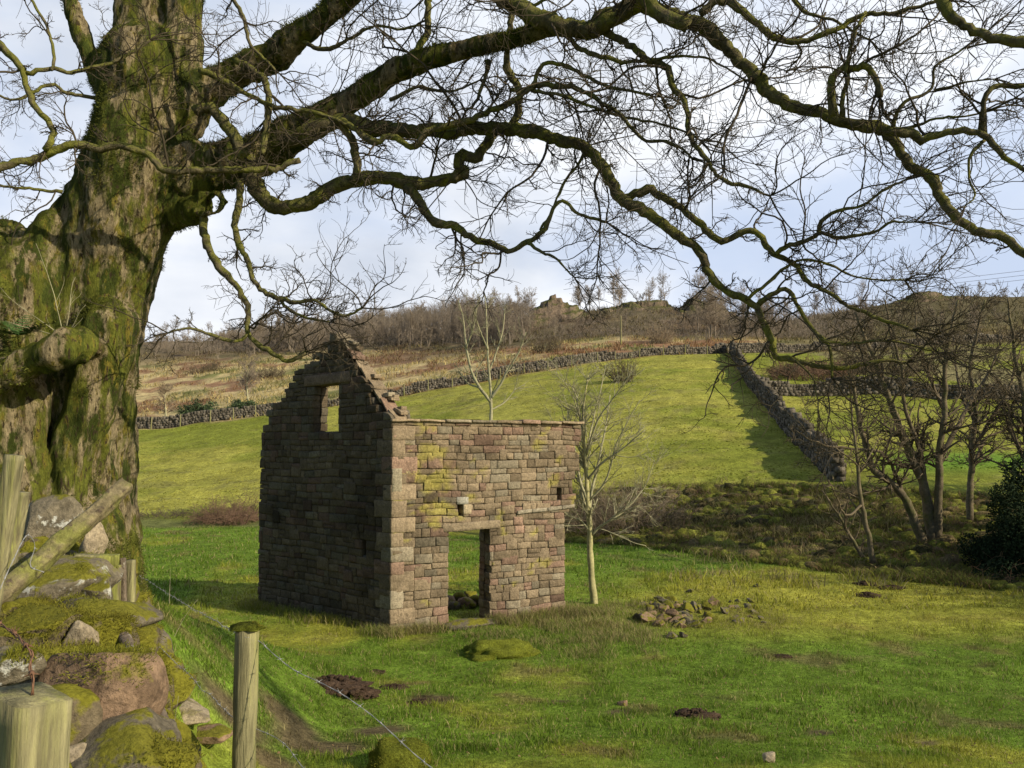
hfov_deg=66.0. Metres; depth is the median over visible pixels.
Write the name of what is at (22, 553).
wall stone
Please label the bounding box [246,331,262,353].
bare tree
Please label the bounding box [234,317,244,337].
bare tree
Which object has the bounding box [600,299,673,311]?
rock outcrop
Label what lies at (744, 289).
bare tree
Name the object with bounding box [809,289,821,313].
bare tree
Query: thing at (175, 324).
bare tree
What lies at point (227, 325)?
bare tree
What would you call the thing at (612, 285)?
bare tree
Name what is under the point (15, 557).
wire tangle
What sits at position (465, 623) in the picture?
doorstep
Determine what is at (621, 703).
flat stone
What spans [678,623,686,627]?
rubble stone
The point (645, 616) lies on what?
rubble stone
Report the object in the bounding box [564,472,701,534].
thicket
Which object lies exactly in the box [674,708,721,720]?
molehill
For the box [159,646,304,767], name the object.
barbed wire
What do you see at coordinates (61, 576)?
wall stone
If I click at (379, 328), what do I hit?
bare tree
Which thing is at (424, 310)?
bare tree
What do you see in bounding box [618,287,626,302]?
bare tree
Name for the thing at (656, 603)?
rubble stone
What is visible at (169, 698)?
wall stone
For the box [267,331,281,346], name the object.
bare tree
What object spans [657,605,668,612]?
rubble stone
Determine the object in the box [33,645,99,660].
wall stone
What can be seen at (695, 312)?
bare tree
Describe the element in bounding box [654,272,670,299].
bare tree
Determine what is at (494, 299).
bare tree
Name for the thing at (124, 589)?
gatepost
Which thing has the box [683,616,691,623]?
rubble stone
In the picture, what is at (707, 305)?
bare tree
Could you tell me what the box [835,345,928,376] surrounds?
bramble patch
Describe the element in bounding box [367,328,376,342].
bare tree
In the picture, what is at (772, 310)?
bare tree
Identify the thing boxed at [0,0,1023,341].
sky
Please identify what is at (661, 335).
gorse bush
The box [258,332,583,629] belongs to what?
stone ruin
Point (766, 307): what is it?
bare tree
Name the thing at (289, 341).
bare tree
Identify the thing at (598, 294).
bare tree
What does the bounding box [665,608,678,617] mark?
rubble stone
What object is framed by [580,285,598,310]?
bare tree
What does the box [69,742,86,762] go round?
stone
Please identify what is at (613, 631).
long grass
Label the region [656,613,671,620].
rubble stone
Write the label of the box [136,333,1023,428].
dry stone wall
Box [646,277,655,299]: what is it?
bare tree
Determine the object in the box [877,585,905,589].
molehill
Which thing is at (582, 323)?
bare tree
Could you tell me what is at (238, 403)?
evergreen shrub
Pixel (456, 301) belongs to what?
bare tree
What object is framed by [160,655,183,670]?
wall stone
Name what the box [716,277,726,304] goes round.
bare tree
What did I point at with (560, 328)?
bare tree
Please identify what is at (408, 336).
bare tree
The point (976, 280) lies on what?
power line
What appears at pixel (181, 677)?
wall stone
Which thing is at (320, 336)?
bare tree
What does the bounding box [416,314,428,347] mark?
bare tree
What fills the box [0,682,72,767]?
fence post
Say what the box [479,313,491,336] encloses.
bare tree
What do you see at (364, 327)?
bare tree
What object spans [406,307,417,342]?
bare tree
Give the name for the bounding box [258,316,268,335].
bare tree
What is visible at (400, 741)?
barbed wire
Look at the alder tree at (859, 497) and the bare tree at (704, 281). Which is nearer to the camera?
the alder tree at (859, 497)
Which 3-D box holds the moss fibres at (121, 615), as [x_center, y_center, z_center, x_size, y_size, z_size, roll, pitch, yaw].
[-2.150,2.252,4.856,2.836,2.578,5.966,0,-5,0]
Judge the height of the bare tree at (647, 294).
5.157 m
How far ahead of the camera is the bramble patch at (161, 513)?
40.64 m
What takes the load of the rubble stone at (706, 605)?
on the ground at (194, 455)
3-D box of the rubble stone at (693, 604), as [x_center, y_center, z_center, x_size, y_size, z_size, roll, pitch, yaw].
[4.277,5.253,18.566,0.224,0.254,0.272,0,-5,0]
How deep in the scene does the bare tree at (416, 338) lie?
144.94 m
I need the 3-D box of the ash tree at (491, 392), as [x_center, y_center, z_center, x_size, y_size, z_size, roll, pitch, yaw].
[-0.941,1.163,34.044,3.765,11.042,2.801,0,-5,0]
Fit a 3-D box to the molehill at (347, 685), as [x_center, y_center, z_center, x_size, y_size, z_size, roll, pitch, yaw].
[-2.530,4.192,10.946,1.059,0.264,0.951,-2,-5,24]
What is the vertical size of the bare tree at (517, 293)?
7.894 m
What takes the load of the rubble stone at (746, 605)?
on the ground at (194, 455)
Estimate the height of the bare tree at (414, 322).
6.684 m
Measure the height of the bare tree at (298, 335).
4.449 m
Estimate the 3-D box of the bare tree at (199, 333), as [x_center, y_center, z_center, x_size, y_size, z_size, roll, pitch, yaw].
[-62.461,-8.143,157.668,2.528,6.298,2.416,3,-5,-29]
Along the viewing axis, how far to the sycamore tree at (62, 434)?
7.81 m
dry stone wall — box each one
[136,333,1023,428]
[729,341,846,481]
[761,376,1020,400]
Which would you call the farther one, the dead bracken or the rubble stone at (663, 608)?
the dead bracken
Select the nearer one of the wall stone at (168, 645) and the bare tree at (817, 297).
the wall stone at (168, 645)
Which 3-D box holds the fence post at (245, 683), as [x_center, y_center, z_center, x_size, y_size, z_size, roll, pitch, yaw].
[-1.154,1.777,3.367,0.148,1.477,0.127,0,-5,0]
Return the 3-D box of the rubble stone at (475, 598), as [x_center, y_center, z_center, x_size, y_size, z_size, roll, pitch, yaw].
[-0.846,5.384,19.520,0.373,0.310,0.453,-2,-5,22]
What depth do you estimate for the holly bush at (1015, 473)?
23.91 m
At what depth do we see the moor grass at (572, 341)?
115.31 m
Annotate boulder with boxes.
[36,650,168,719]
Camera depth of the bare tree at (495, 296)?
164.04 m
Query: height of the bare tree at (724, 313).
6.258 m
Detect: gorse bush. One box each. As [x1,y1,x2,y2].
[182,360,225,374]
[243,361,288,379]
[526,334,563,353]
[636,322,678,343]
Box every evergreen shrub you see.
[176,398,218,414]
[226,398,263,408]
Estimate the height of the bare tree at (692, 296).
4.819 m
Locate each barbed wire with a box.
[139,575,431,767]
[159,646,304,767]
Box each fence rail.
[2,478,132,603]
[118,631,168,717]
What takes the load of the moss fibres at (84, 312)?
attached to the sycamore tree at (62, 434)
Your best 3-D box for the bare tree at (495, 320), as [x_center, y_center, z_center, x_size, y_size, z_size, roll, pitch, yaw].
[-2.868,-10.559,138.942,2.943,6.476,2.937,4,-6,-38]
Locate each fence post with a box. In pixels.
[0,454,24,612]
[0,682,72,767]
[7,491,30,570]
[229,621,265,767]
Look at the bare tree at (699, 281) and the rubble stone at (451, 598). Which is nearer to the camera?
the rubble stone at (451, 598)
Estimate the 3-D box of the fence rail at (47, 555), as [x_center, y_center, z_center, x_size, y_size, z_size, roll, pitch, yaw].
[-2.544,0.899,4.442,0.128,0.702,0.928,-2,-5,22]
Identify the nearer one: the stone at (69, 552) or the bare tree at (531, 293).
the stone at (69, 552)
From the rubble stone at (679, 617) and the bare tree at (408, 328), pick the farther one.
the bare tree at (408, 328)
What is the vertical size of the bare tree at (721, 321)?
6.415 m
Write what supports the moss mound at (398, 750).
on the ground at (194, 455)
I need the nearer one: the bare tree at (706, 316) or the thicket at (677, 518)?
the thicket at (677, 518)
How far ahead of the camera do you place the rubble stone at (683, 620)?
16.93 m
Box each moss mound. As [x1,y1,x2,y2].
[367,736,430,767]
[463,638,540,661]
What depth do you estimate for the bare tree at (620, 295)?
154.96 m
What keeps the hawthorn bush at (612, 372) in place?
on the ground at (194, 455)
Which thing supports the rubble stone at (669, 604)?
on the ground at (194, 455)
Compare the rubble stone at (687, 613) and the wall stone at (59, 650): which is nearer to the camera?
the wall stone at (59, 650)
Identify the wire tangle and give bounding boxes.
[0,534,43,589]
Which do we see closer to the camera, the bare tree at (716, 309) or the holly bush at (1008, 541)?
the holly bush at (1008, 541)
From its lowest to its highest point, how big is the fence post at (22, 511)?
0.525 m
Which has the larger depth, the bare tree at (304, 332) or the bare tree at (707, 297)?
the bare tree at (304, 332)
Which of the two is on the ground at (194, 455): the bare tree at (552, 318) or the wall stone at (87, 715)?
the bare tree at (552, 318)
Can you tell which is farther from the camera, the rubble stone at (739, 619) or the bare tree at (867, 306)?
the bare tree at (867, 306)
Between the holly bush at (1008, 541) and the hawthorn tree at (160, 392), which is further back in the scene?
the hawthorn tree at (160, 392)
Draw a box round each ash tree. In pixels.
[450,284,532,419]
[533,343,683,603]
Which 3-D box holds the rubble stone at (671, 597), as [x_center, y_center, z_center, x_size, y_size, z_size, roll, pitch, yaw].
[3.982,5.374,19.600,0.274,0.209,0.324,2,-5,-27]
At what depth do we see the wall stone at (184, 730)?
3.42 m
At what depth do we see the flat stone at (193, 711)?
6.62 m
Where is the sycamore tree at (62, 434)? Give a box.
[0,0,1023,591]
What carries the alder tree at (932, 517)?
on the ground at (194, 455)
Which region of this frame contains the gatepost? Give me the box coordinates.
[74,554,135,601]
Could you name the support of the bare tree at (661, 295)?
on the ground at (194, 455)
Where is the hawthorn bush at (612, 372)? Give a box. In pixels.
[593,351,641,382]
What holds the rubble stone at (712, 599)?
on the ground at (194, 455)
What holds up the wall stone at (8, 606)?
on the wall stone
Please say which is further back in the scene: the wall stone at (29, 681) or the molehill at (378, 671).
the molehill at (378, 671)
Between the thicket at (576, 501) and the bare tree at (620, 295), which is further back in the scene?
the bare tree at (620, 295)
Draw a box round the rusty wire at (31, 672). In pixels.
[0,619,37,695]
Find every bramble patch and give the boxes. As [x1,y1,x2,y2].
[139,507,203,519]
[183,489,259,525]
[760,352,859,380]
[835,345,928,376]
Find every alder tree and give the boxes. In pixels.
[779,276,1022,543]
[813,485,866,557]
[820,392,884,563]
[926,280,1023,520]
[969,281,1023,475]
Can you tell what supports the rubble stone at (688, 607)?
on the ground at (194, 455)
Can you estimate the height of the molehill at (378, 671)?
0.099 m
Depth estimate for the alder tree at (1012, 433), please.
27.17 m
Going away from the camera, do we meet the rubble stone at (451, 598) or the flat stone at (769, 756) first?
the flat stone at (769, 756)
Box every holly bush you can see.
[955,479,1023,581]
[978,452,1023,537]
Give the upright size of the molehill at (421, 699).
0.115 m
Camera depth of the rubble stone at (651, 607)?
18.35 m
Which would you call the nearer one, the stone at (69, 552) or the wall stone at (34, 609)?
the wall stone at (34, 609)
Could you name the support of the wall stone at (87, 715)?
on the wall stone
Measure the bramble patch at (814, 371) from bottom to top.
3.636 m
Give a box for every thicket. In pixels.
[562,483,633,528]
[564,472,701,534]
[629,504,702,531]
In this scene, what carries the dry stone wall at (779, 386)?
on the ground at (194, 455)
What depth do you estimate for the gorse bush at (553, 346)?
105.27 m
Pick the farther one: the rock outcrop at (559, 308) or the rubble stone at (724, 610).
the rock outcrop at (559, 308)
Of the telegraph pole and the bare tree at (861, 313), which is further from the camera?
the bare tree at (861, 313)
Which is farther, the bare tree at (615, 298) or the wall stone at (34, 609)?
the bare tree at (615, 298)
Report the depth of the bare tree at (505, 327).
131.89 m
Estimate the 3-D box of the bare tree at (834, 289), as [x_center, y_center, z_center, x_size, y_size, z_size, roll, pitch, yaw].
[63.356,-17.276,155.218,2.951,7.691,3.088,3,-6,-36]
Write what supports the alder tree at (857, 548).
on the ground at (194, 455)
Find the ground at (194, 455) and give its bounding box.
[136,297,1023,767]
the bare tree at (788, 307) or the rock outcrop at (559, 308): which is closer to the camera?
the bare tree at (788, 307)
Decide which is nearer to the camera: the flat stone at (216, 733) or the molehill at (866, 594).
the flat stone at (216, 733)
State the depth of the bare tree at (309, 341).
151.69 m
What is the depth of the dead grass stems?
4.91 m
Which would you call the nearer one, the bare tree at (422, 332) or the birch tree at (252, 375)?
the birch tree at (252, 375)
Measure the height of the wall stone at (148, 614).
0.239 m
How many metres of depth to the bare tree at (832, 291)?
146.91 m
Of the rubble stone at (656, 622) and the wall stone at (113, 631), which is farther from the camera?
the rubble stone at (656, 622)
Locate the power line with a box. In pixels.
[900,271,1022,294]
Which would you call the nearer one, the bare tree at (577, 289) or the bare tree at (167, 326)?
the bare tree at (577, 289)
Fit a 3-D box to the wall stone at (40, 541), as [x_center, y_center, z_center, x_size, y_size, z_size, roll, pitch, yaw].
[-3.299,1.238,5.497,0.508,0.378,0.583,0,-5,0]
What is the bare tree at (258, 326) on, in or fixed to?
on the ground at (194, 455)
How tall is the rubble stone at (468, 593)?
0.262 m
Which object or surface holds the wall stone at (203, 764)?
on the wall stone
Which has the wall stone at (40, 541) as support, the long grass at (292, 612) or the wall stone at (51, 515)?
the wall stone at (51, 515)
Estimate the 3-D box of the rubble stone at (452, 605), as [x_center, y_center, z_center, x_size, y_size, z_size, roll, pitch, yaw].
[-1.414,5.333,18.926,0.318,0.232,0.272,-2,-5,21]
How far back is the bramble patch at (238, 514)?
38.97 m
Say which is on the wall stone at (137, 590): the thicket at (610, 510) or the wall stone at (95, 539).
the wall stone at (95, 539)
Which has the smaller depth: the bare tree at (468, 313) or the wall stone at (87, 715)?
the wall stone at (87, 715)
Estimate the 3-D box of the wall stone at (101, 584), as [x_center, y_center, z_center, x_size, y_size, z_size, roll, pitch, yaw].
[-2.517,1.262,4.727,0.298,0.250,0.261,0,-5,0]
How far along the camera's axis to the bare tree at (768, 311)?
126.04 m
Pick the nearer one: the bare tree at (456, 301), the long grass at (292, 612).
the long grass at (292, 612)
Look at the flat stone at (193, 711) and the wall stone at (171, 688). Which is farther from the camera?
the flat stone at (193, 711)
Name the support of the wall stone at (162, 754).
on the wall stone at (115, 741)
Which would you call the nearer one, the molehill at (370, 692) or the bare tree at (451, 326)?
the molehill at (370, 692)
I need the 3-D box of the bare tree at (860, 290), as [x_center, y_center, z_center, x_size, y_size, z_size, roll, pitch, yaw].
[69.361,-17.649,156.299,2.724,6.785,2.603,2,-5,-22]
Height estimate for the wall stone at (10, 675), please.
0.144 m
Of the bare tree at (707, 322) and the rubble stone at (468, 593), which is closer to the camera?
the rubble stone at (468, 593)
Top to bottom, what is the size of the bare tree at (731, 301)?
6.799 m
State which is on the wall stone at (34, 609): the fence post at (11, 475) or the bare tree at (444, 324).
the fence post at (11, 475)
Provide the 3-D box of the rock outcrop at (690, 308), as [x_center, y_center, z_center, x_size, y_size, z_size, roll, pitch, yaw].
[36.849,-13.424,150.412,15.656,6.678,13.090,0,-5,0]
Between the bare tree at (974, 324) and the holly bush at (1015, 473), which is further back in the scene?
the bare tree at (974, 324)
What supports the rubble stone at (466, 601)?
on the ground at (194, 455)
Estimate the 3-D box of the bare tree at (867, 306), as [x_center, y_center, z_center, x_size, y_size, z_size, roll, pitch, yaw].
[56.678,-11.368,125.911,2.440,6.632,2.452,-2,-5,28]
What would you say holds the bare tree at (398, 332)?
on the ground at (194, 455)
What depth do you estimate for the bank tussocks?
29.93 m
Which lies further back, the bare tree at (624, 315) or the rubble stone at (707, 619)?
the bare tree at (624, 315)
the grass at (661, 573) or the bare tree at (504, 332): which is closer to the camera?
the grass at (661, 573)
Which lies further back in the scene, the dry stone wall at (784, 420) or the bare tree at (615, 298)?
the bare tree at (615, 298)
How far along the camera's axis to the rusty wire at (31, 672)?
2.03 m
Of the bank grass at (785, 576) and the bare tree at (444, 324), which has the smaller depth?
the bank grass at (785, 576)
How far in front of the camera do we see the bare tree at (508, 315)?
127.75 m
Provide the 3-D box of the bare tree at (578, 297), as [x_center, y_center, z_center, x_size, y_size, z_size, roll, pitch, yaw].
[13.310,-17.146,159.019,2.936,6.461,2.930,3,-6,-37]
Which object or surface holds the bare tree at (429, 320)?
on the ground at (194, 455)
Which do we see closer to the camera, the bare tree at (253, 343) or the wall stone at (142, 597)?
the wall stone at (142, 597)
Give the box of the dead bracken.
[566,472,1022,582]
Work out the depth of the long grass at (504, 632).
15.80 m
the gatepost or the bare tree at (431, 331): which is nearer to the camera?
the gatepost
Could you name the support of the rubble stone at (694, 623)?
on the ground at (194, 455)
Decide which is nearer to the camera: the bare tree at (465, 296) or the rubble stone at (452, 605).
the rubble stone at (452, 605)
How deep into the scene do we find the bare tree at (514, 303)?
145.16 m
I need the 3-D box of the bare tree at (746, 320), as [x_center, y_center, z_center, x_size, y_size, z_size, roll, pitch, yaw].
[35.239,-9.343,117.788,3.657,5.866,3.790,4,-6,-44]
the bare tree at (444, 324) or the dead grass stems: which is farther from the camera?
the bare tree at (444, 324)
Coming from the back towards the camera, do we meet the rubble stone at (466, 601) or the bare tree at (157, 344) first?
the bare tree at (157, 344)
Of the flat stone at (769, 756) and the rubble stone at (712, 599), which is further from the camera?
the rubble stone at (712, 599)
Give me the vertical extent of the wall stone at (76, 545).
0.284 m
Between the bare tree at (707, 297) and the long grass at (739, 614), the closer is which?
the long grass at (739, 614)
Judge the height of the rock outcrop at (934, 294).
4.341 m
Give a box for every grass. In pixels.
[136,294,1023,419]
[137,344,1023,519]
[140,524,1023,611]
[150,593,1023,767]
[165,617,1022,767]
[227,594,396,637]
[371,601,600,640]
[408,609,624,668]
[518,580,674,659]
[554,583,803,636]
[670,473,927,590]
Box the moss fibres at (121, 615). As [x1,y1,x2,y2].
[0,533,433,767]
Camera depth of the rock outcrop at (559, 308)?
146.75 m
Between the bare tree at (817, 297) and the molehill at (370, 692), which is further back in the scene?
the bare tree at (817, 297)
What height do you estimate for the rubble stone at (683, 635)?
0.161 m
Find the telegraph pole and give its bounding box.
[620,316,621,343]
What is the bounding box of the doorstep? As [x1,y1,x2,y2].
[441,618,496,630]
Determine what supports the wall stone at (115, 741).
on the wall stone
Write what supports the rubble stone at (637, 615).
on the ground at (194, 455)
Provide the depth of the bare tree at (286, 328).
160.33 m
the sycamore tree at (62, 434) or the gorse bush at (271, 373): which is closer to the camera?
the sycamore tree at (62, 434)
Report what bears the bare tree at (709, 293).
on the ground at (194, 455)
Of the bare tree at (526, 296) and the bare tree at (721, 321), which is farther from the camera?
the bare tree at (526, 296)
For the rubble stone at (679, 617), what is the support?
on the ground at (194, 455)
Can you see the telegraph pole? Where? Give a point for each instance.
(620, 330)
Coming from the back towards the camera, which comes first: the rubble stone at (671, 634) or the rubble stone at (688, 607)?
the rubble stone at (688, 607)
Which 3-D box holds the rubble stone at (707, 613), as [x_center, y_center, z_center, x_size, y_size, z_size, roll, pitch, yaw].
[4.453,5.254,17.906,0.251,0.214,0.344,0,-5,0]
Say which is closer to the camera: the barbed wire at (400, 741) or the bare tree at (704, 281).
the barbed wire at (400, 741)
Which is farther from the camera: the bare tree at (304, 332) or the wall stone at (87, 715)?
the bare tree at (304, 332)
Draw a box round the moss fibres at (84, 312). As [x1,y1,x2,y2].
[0,0,576,594]
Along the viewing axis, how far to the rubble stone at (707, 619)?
17.39 m
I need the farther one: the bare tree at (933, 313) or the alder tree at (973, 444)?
the bare tree at (933, 313)
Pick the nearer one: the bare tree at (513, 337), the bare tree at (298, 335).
the bare tree at (513, 337)
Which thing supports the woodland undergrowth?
on the ground at (194, 455)
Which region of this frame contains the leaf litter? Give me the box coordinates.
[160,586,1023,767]
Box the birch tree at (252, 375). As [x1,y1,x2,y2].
[233,347,261,400]
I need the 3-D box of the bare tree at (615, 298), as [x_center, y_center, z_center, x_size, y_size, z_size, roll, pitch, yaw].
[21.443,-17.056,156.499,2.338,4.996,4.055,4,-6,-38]
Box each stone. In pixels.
[0,596,49,620]
[0,603,90,648]
[0,645,46,686]
[3,650,78,686]
[6,553,124,601]
[19,551,32,556]
[20,536,48,551]
[22,494,83,541]
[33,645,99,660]
[50,598,162,628]
[51,683,102,745]
[61,620,98,645]
[65,550,77,554]
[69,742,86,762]
[70,541,78,551]
[71,707,181,767]
[79,522,108,553]
[80,574,112,598]
[88,617,139,649]
[135,578,139,601]
[136,592,152,605]
[136,625,161,652]
[153,738,202,767]
[159,626,174,656]
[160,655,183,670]
[165,691,173,713]
[165,708,200,757]
[167,665,196,709]
[167,672,174,702]
[179,698,209,725]
[196,723,232,744]
[200,759,207,767]
[448,595,455,601]
[448,601,460,609]
[453,592,466,600]
[457,597,476,608]
[464,591,476,596]
[469,595,478,604]
[469,602,475,607]
[617,700,627,705]
[633,613,641,619]
[640,611,656,622]
[646,604,653,611]
[651,619,664,626]
[652,600,661,607]
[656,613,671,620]
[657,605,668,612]
[663,600,674,608]
[664,595,677,601]
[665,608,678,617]
[666,631,677,638]
[669,614,686,622]
[673,618,685,627]
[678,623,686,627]
[679,632,687,637]
[682,602,694,612]
[682,611,692,616]
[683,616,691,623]
[687,620,699,626]
[690,601,697,609]
[701,601,711,609]
[702,616,712,622]
[703,611,713,618]
[708,596,718,605]
[720,607,728,613]
[732,617,744,622]
[743,603,751,608]
[762,751,774,762]
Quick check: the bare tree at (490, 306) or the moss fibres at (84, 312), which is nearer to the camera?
the moss fibres at (84, 312)
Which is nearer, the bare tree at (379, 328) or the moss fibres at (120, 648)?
the moss fibres at (120, 648)
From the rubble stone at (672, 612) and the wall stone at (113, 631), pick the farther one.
the rubble stone at (672, 612)
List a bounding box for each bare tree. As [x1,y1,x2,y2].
[147,332,165,359]
[162,323,170,340]
[169,317,180,343]
[190,334,197,356]
[193,332,206,355]
[212,346,222,358]
[221,323,233,347]
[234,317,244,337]
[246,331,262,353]
[252,319,262,352]
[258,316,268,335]
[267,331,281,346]
[278,313,294,348]
[282,330,295,351]
[285,332,300,352]
[289,311,298,345]
[297,321,310,342]
[301,329,317,351]
[306,328,318,348]
[314,325,325,343]
[355,309,371,343]
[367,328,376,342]
[374,318,386,337]
[391,322,403,346]
[401,317,419,339]
[401,322,413,347]
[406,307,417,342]
[408,311,419,342]
[412,328,420,346]
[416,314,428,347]
[420,300,431,326]
[422,326,436,346]
[425,315,433,337]
[436,320,447,339]
[437,316,451,345]
[446,314,459,337]
[451,293,462,312]
[455,314,466,345]
[458,289,470,306]
[463,303,477,345]
[472,324,480,346]
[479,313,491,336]
[481,300,495,316]
[484,291,499,318]
[488,307,499,335]
[489,287,503,306]
[494,313,514,333]
[499,317,513,342]
[500,302,516,344]
[505,294,516,316]
[505,321,517,343]
[511,285,524,306]
[512,308,530,336]
[520,287,536,327]
[522,285,536,306]
[550,316,557,333]
[557,321,564,334]
[569,284,584,304]
[572,283,583,308]
[577,316,585,333]
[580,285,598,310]
[595,285,602,307]
[605,272,620,306]
[608,266,625,304]
[612,286,623,305]
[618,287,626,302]
[621,311,627,331]
[641,287,653,300]
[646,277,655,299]
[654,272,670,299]
[658,288,664,299]
[685,292,703,302]
[686,300,705,332]
[691,272,706,298]
[692,295,704,313]
[694,273,706,299]
[698,287,722,337]
[700,280,720,306]
[700,280,720,330]
[700,298,713,336]
[701,307,713,336]
[703,286,728,338]
[713,296,733,330]
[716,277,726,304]
[716,300,730,334]
[721,286,737,309]
[733,305,756,336]
[735,282,747,303]
[754,302,775,331]
[757,297,780,322]
[764,300,780,332]
[780,300,798,337]
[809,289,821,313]
[811,292,822,307]
[826,278,839,310]
[827,283,838,309]
[845,310,856,326]
[854,300,868,321]
[855,280,867,301]
[861,291,873,326]
[928,304,939,330]
[969,312,984,329]
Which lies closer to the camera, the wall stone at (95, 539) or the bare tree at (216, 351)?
the wall stone at (95, 539)
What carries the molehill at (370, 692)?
on the ground at (194, 455)
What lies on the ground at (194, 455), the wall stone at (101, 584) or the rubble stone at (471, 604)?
the rubble stone at (471, 604)
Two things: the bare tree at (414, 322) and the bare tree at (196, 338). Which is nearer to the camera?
the bare tree at (414, 322)
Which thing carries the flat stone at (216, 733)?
on the ground at (194, 455)
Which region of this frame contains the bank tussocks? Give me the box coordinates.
[564,478,1023,590]
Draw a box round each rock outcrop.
[517,294,589,331]
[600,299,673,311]
[679,296,734,317]
[892,291,969,303]
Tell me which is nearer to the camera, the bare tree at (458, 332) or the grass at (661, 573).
the grass at (661, 573)
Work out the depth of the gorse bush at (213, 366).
133.34 m
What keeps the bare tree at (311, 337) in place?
on the ground at (194, 455)
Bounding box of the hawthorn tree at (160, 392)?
[152,381,181,415]
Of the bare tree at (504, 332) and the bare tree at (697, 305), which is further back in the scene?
the bare tree at (697, 305)
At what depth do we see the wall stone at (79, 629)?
3.69 m
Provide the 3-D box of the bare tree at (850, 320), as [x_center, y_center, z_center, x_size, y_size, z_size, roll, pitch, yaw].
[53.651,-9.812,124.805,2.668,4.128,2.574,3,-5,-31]
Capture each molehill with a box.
[318,674,373,696]
[347,686,381,700]
[368,669,384,674]
[380,683,409,690]
[406,698,433,705]
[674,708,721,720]
[775,654,792,658]
[852,580,878,586]
[856,591,880,597]
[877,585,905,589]
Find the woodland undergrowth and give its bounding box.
[146,297,865,354]
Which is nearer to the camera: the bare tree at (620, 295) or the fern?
the fern
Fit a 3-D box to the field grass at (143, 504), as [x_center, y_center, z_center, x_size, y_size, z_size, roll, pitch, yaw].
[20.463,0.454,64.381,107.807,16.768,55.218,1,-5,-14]
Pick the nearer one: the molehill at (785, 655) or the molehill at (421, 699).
the molehill at (421, 699)
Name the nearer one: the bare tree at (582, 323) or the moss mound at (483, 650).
the moss mound at (483, 650)
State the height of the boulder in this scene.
0.385 m
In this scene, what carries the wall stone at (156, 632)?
on the wall stone
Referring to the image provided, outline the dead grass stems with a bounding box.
[64,513,192,715]
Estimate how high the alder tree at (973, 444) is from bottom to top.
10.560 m
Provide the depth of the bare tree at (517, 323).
134.15 m
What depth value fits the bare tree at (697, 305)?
141.03 m
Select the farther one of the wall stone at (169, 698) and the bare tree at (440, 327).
the bare tree at (440, 327)
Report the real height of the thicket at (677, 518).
1.376 m
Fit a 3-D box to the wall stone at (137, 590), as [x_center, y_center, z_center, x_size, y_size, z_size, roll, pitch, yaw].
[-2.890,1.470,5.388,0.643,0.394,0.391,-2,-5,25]
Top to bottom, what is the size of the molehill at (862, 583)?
0.164 m
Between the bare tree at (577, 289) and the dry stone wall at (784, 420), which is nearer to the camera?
the dry stone wall at (784, 420)
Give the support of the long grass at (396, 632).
on the ground at (194, 455)
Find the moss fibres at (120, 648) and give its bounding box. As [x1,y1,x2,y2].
[0,546,163,765]
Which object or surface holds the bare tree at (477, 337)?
on the ground at (194, 455)
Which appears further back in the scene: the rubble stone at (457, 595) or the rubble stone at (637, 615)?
the rubble stone at (457, 595)
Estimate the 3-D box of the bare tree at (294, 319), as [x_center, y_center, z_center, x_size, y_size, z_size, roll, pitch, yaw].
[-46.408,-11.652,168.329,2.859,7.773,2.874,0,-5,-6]
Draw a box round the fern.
[0,315,51,334]
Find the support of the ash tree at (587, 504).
on the ground at (194, 455)
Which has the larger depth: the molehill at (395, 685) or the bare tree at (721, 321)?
the bare tree at (721, 321)
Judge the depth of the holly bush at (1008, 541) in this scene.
22.34 m

